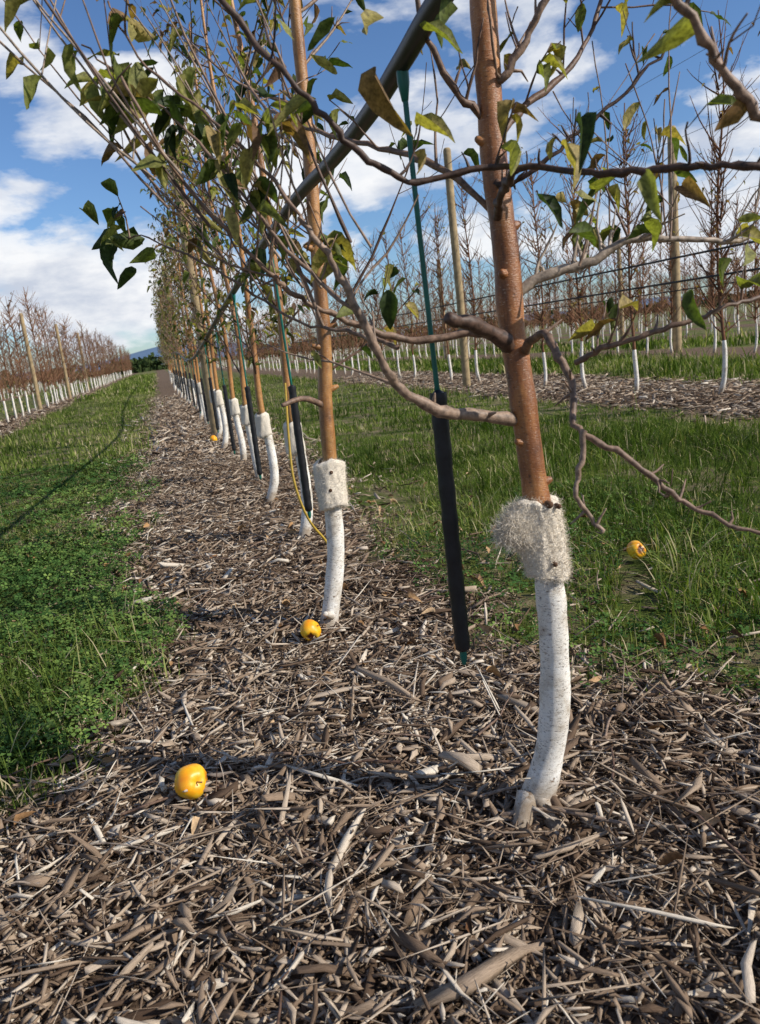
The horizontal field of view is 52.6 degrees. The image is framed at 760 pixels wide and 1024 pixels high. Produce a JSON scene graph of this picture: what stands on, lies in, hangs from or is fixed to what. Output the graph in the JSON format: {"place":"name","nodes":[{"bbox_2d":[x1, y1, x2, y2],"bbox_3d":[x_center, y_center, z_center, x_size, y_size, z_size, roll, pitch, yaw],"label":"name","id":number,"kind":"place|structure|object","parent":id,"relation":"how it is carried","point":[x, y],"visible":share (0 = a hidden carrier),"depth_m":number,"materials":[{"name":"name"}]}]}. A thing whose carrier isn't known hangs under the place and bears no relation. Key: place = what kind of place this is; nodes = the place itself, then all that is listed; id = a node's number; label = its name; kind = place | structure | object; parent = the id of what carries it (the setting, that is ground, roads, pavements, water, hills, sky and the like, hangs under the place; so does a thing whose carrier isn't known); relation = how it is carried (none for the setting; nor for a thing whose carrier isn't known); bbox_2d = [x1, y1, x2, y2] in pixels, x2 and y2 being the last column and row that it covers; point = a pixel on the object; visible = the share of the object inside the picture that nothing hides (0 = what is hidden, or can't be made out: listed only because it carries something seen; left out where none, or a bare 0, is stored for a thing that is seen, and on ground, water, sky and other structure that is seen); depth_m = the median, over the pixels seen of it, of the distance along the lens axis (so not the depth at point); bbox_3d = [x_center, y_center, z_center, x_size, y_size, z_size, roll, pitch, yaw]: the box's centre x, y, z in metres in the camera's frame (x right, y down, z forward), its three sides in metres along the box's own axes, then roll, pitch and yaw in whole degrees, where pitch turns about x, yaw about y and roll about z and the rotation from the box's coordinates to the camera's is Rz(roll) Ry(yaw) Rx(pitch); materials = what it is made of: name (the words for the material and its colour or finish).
{"place":"outdoors","nodes":[
{"label":"outdoors","id":0,"kind":"place"},
{"bbox_2d":[0,297,703,379],"bbox_3d":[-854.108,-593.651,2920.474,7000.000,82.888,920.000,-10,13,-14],"label":"distant hills","id":1,"kind":"structure","parent":0,"point":[142,354],"depth_m":2864.95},
{"bbox_2d":[0,302,759,1023],"bbox_3d":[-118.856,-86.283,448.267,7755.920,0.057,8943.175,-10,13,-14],"label":"ground","id":2,"kind":"structure","parent":0,"point":[164,384],"depth_m":2.47,"materials":[{"name":"brown wood"}]},
{"bbox_2d":[0,320,9,422],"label":"apple tree","id":3,"kind":"object","parent":2,"relation":"on","point":[6,413],"visible":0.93,"depth_m":18.37,"materials":[{"name":"brown plant"}]},
{"bbox_2d":[19,313,42,409],"bbox_3d":[-10.478,-4.426,23.111,0.135,3.016,0.135,-10,13,-14],"label":"wooden post","id":4,"kind":"object","parent":2,"relation":"on","point":[34,378],"visible":0.77,"depth_m":23.07,"materials":[{"name":"brown wood"}]},
{"bbox_2d":[54,324,71,398],"bbox_3d":[-12.815,-6.015,31.127,0.135,3.116,0.134,-10,13,-14],"label":"wooden post","id":5,"kind":"object","parent":2,"relation":"on","point":[64,369],"visible":0.72,"depth_m":31.12,"materials":[{"name":"brown wood"}]},
{"bbox_2d":[76,333,89,391],"bbox_3d":[-15.283,-7.646,39.627,0.136,3.116,0.135,-10,13,-14],"label":"wooden post","id":6,"kind":"object","parent":2,"relation":"on","point":[83,362],"visible":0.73,"depth_m":39.58,"materials":[{"name":"brown wood"}]},
{"bbox_2d":[161,266,183,396],"bbox_3d":[-5.539,-4.774,20.772,0.158,3.619,0.157,-10,13,-14],"label":"wooden post","id":7,"kind":"object","parent":2,"relation":"on","point":[175,343],"visible":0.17,"depth_m":20.86,"materials":[{"name":"brown wood"}]},
{"bbox_2d":[140,153,208,423],"bbox_3d":[-2.838,-3.226,11.327,1.028,4.054,0.906,-16,16,-36],"label":"apple tree","id":8,"kind":"object","parent":2,"relation":"on","point":[191,332],"visible":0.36,"depth_m":11.30,"materials":[{"name":"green plant"}]},
{"bbox_2d":[152,219,210,419],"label":"apple tree","id":9,"kind":"object","parent":2,"relation":"on","point":[194,366],"visible":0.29,"depth_m":12.40,"materials":[{"name":"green plant"}]},
{"bbox_2d":[150,149,222,359],"bbox_3d":[-2.458,-2.835,10.132,1.051,3.734,0.800,-3,13,16],"label":"apple tree","id":10,"kind":"object","parent":2,"relation":"on","point":[177,253],"visible":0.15,"depth_m":10.16,"materials":[{"name":"green plant"}]},
{"bbox_2d":[145,134,229,437],"bbox_3d":[-2.214,-2.592,9.052,0.921,3.672,0.881,-15,15,-34],"label":"apple tree","id":11,"kind":"object","parent":2,"relation":"on","point":[189,287],"visible":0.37,"depth_m":8.98,"materials":[{"name":"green plant"}]},
{"bbox_2d":[143,75,238,447],"bbox_3d":[-1.819,-2.433,7.971,0.748,3.750,0.918,-8,13,-7],"label":"apple tree","id":12,"kind":"object","parent":2,"relation":"on","point":[219,401],"visible":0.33,"depth_m":8.02,"materials":[{"name":"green plant"}]},
{"bbox_2d":[168,153,216,434],"bbox_3d":[-2.306,-2.684,9.618,0.146,3.718,0.146,-10,13,-14],"label":"wooden post","id":13,"kind":"object","parent":2,"relation":"on","point":[204,367],"visible":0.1,"depth_m":9.68,"materials":[{"name":"brown wood"}]},
{"bbox_2d":[150,37,246,462],"bbox_3d":[-1.501,-2.238,6.927,0.906,3.753,1.028,2,15,32],"label":"apple tree","id":14,"kind":"object","parent":2,"relation":"on","point":[234,407],"visible":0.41,"depth_m":6.91,"materials":[{"name":"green plant"}]},
{"bbox_2d":[147,0,282,480],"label":"apple tree","id":15,"kind":"object","parent":2,"relation":"on","point":[244,415],"visible":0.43,"depth_m":5.78,"materials":[{"name":"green plant"}]},
{"bbox_2d":[134,0,299,503],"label":"apple tree","id":16,"kind":"object","parent":2,"relation":"on","point":[263,425],"visible":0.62,"depth_m":4.74,"materials":[{"name":"green plant"}]},
{"bbox_2d":[168,0,351,540],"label":"apple tree","id":17,"kind":"object","parent":2,"relation":"on","point":[305,526],"visible":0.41,"depth_m":3.69,"materials":[{"name":"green plant"}]},
{"bbox_2d":[165,0,453,360],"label":"irrigation line","id":18,"kind":"object","parent":17,"relation":"attached to","point":[410,46],"visible":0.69,"depth_m":1.55,"materials":[{"name":"black plastic"}]},
{"bbox_2d":[173,352,179,388],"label":"hanging sprinkler","id":19,"kind":"object","parent":18,"relation":"hanging from","point":[177,375],"visible":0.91,"depth_m":20.42,"materials":[{"name":"black plastic"}]},
{"bbox_2d":[175,353,182,391],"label":"hanging sprinkler","id":20,"kind":"object","parent":18,"relation":"hanging from","point":[179,377],"visible":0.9,"depth_m":18.84,"materials":[{"name":"black plastic"}]},
{"bbox_2d":[177,354,184,395],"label":"hanging sprinkler","id":21,"kind":"object","parent":18,"relation":"hanging from","point":[181,379],"visible":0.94,"depth_m":17.26,"materials":[{"name":"black plastic"}]},
{"bbox_2d":[180,357,187,400],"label":"hanging sprinkler","id":22,"kind":"object","parent":18,"relation":"hanging from","point":[184,383],"visible":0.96,"depth_m":15.68,"materials":[{"name":"black plastic"}]},
{"bbox_2d":[183,360,190,401],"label":"hanging sprinkler","id":23,"kind":"object","parent":18,"relation":"hanging from","point":[187,383],"visible":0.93,"depth_m":14.08,"materials":[{"name":"black plastic"}]},
{"bbox_2d":[186,358,195,406],"bbox_3d":[-3.070,-2.101,12.493,0.034,0.804,0.035,-10,13,-14],"label":"hanging sprinkler","id":24,"kind":"object","parent":18,"relation":"hanging from","point":[191,385],"visible":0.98,"depth_m":12.50,"materials":[{"name":"black plastic"}]},
{"bbox_2d":[191,357,200,413],"bbox_3d":[-2.608,-1.790,10.908,0.034,0.794,0.036,-10,13,-14],"label":"hanging sprinkler","id":25,"kind":"object","parent":18,"relation":"hanging from","point":[197,393],"visible":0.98,"depth_m":10.91,"materials":[{"name":"black plastic"}]},
{"bbox_2d":[196,351,208,423],"bbox_3d":[-2.149,-1.501,9.318,0.034,0.878,0.036,-10,13,-14],"label":"hanging sprinkler","id":26,"kind":"object","parent":18,"relation":"hanging from","point":[204,400],"visible":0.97,"depth_m":9.33,"materials":[{"name":"black plastic"}]},
{"bbox_2d":[204,345,218,432],"bbox_3d":[-1.694,-1.251,7.718,0.034,0.922,0.036,-10,13,-14],"label":"hanging sprinkler","id":27,"kind":"object","parent":18,"relation":"hanging from","point":[213,403],"visible":0.97,"depth_m":7.73,"materials":[{"name":"black plastic"}]},
{"bbox_2d":[214,326,235,454],"bbox_3d":[-1.237,-0.980,6.125,0.034,1.058,0.036,-10,13,-14],"label":"hanging sprinkler","id":28,"kind":"object","parent":18,"relation":"hanging from","point":[230,426],"visible":0.98,"depth_m":6.15,"materials":[{"name":"black plastic"}]},
{"bbox_2d":[231,293,261,479],"bbox_3d":[-0.787,-0.739,4.555,0.034,1.120,0.036,-10,13,-14],"label":"hanging sprinkler","id":29,"kind":"object","parent":18,"relation":"hanging from","point":[253,429],"visible":0.98,"depth_m":4.58,"materials":[{"name":"black plastic"}]},
{"bbox_2d":[269,241,311,517],"bbox_3d":[-0.360,-0.528,3.109,0.037,1.143,0.036,-10,13,-14],"label":"hanging sprinkler","id":30,"kind":"object","parent":18,"relation":"hanging from","point":[295,414],"visible":0.9,"depth_m":3.15,"materials":[{"name":"black plastic"}]},
{"bbox_2d":[396,70,469,664],"bbox_3d":[0.109,-0.239,1.469,0.035,1.145,0.038,3,16,37],"label":"hanging sprinkler","id":31,"kind":"object","parent":18,"relation":"hanging from","point":[447,492],"visible":0.94,"depth_m":1.50,"materials":[{"name":"black plastic"}]},
{"bbox_2d":[284,383,326,543],"bbox_3d":[-0.354,-0.182,3.583,0.157,0.834,0.110,0,14,28],"label":"yellow drip hose","id":32,"kind":"object","parent":2,"relation":"on","point":[293,477],"visible":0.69,"depth_m":3.57,"materials":[{"name":"plastic"}]},
{"bbox_2d":[169,0,479,631],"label":"apple tree","id":33,"kind":"object","parent":2,"relation":"on","point":[329,470],"visible":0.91,"depth_m":2.54,"materials":[{"name":"green plant"}]},
{"bbox_2d":[0,370,759,1023],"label":"wood chip mulch","id":34,"kind":"object","parent":2,"relation":"on","point":[482,982],"visible":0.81,"depth_m":1.63,"materials":[{"name":"brown wood"}]},
{"bbox_2d":[174,764,206,799],"bbox_3d":[-0.425,0.613,1.747,0.078,0.078,0.078,13,-21,-34],"label":"fallen apple","id":35,"kind":"object","parent":34,"relation":"on","point":[191,779],"visible":0.98,"depth_m":1.73,"materials":[{"name":"yellow food"}]},
{"bbox_2d":[210,435,216,440],"bbox_3d":[-1.971,-0.865,9.111,0.086,0.087,0.089,1,15,30],"label":"fallen apple","id":36,"kind":"object","parent":34,"relation":"on","point":[214,437],"visible":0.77,"depth_m":9.07,"materials":[{"name":"yellow plant"}]},
{"bbox_2d":[300,619,320,640],"bbox_3d":[-0.230,0.397,2.604,0.074,0.074,0.070,-38,27,14],"label":"fallen apple","id":37,"kind":"object","parent":34,"relation":"on","point":[310,629],"visible":0.98,"depth_m":2.58,"materials":[{"name":"yellow food"}]},
{"bbox_2d":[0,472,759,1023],"bbox_3d":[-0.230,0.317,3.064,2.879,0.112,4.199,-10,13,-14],"label":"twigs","id":38,"kind":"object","parent":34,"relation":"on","point":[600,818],"depth_m":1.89,"materials":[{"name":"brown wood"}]},
{"bbox_2d":[0,0,759,828],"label":"apple tree","id":39,"kind":"object","parent":2,"relation":"on","point":[530,528],"visible":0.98,"depth_m":1.27,"materials":[{"name":"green plant"}]},
{"bbox_2d":[169,0,272,265],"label":"trellis wire","id":40,"kind":"object","parent":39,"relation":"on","point":[249,72],"visible":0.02,"depth_m":3.38,"materials":[{"name":"metal"}]},
{"bbox_2d":[0,326,759,825],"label":"grass","id":41,"kind":"structure","parent":2,"relation":"on","point":[564,444],"depth_m":4.92,"materials":[{"name":"green plant"}]},
{"bbox_2d":[0,452,759,775],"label":"clover patch","id":42,"kind":"object","parent":2,"relation":"on","point":[47,611],"visible":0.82,"depth_m":3.12,"materials":[{"name":"green plant"}]},
{"bbox_2d":[0,140,759,418],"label":"distant apple trees","id":43,"kind":"object","parent":2,"relation":"on","point":[166,347],"visible":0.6,"depth_m":27.24,"materials":[{"name":"brown plant"}]},
{"bbox_2d":[0,290,759,387],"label":"distant tree line","id":44,"kind":"object","parent":2,"relation":"on","point":[151,362],"visible":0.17,"depth_m":136.81,"materials":[{"name":"brown plant"}]},
{"bbox_2d":[391,214,424,377],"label":"apple tree","id":45,"kind":"object","parent":2,"relation":"on","point":[409,314],"visible":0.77,"depth_m":17.28,"materials":[{"name":"brown plant"}]},
{"bbox_2d":[405,171,449,343],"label":"apple tree","id":46,"kind":"object","parent":2,"relation":"on","point":[423,212],"visible":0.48,"depth_m":16.00,"materials":[{"name":"brown plant"}]},
{"bbox_2d":[415,198,454,381],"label":"apple tree","id":47,"kind":"object","parent":2,"relation":"on","point":[437,235],"visible":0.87,"depth_m":14.89,"materials":[{"name":"brown plant"}]},
{"bbox_2d":[437,259,447,357],"bbox_3d":[2.362,-7.551,28.888,0.157,3.719,0.155,-10,13,-14],"label":"wooden post","id":48,"kind":"object","parent":2,"relation":"on","point":[445,348],"visible":0.3,"depth_m":28.85,"materials":[{"name":"brown wood"}]},
{"bbox_2d":[268,281,736,348],"bbox_3d":[-2.801,-10.537,46.933,0.027,0.045,86.002,-10,13,-14],"label":"drip pipe","id":49,"kind":"object","parent":48,"relation":"attached to","point":[595,302],"visible":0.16,"depth_m":17.67,"materials":[{"name":"black plastic"}]},
{"bbox_2d":[443,147,470,386],"bbox_3d":[1.318,-4.026,13.061,0.147,4.018,0.146,-10,13,-14],"label":"wooden post","id":50,"kind":"object","parent":2,"relation":"on","point":[457,268],"visible":0.84,"depth_m":12.97,"materials":[{"name":"brown wood"}]},
{"bbox_2d":[231,241,759,352],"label":"drip pipe","id":51,"kind":"object","parent":50,"relation":"attached to","point":[711,250],"visible":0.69,"depth_m":9.27,"materials":[{"name":"black plastic"}]},
{"bbox_2d":[445,162,496,382],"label":"apple tree","id":52,"kind":"object","parent":2,"relation":"on","point":[470,282],"visible":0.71,"depth_m":13.68,"materials":[{"name":"brown plant"}]},
{"bbox_2d":[470,161,529,324],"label":"apple tree","id":53,"kind":"object","parent":2,"relation":"on","point":[479,180],"visible":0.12,"depth_m":12.52,"materials":[{"name":"brown plant"}]},
{"bbox_2d":[516,146,566,385],"bbox_3d":[2.324,-3.548,11.376,1.045,3.506,0.740,3,16,35],"label":"apple tree","id":54,"kind":"object","parent":2,"relation":"on","point":[533,206],"visible":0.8,"depth_m":11.28,"materials":[{"name":"brown plant"}]},
{"bbox_2d":[536,104,620,389],"bbox_3d":[2.595,-3.503,10.108,1.023,3.915,0.952,3,16,37],"label":"apple tree","id":55,"kind":"object","parent":2,"relation":"on","point":[579,294],"visible":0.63,"depth_m":10.21,"materials":[{"name":"brown plant"}]},
{"bbox_2d":[617,235,623,338],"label":"wooden post","id":56,"kind":"object","parent":2,"relation":"on","point":[621,316],"visible":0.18,"depth_m":26.27,"materials":[{"name":"brown wood"}]},
{"bbox_2d":[588,89,665,392],"bbox_3d":[2.945,-3.104,9.135,0.829,3.489,1.040,-4,13,12],"label":"apple tree","id":57,"kind":"object","parent":2,"relation":"on","point":[629,214],"visible":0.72,"depth_m":8.98,"materials":[{"name":"brown plant"}]},
{"bbox_2d":[626,540,645,558],"bbox_3d":[1.042,0.155,3.128,0.077,0.078,0.078,-10,13,-14],"label":"fallen apple","id":58,"kind":"object","parent":2,"relation":"on","point":[630,551],"visible":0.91,"depth_m":3.10,"materials":[{"name":"yellow plant"}]},
{"bbox_2d":[667,125,681,352],"bbox_3d":[6.159,-5.569,16.076,0.199,4.625,0.196,-10,13,-14],"label":"wooden post","id":59,"kind":"object","parent":2,"relation":"on","point":[676,335],"visible":0.45,"depth_m":16.10,"materials":[{"name":"brown wood"}]},
{"bbox_2d":[636,0,759,222],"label":"apple tree","id":60,"kind":"object","parent":2,"relation":"on","point":[687,26],"visible":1,"depth_m":0.82,"materials":[{"name":"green plant"}]},
{"bbox_2d":[681,0,759,392],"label":"apple tree","id":61,"kind":"object","parent":2,"relation":"on","point":[717,226],"visible":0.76,"depth_m":7.62,"materials":[{"name":"brown plant"}]},
{"bbox_2d":[742,31,759,266],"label":"apple tree","id":62,"kind":"object","parent":2,"relation":"on","point":[757,207],"visible":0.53,"depth_m":6.88,"materials":[{"name":"brown plant"}]},
{"bbox_2d":[0,0,759,374],"label":"sky","id":63,"kind":"structure","parent":0,"point":[50,158],"materials":[{"name":"blue"}]},
{"bbox_2d":[233,17,759,341],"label":"trellis wire","id":64,"kind":"object","parent":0,"point":[584,179],"visible":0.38,"depth_m":9.26,"materials":[{"name":"metal"}]}
]}

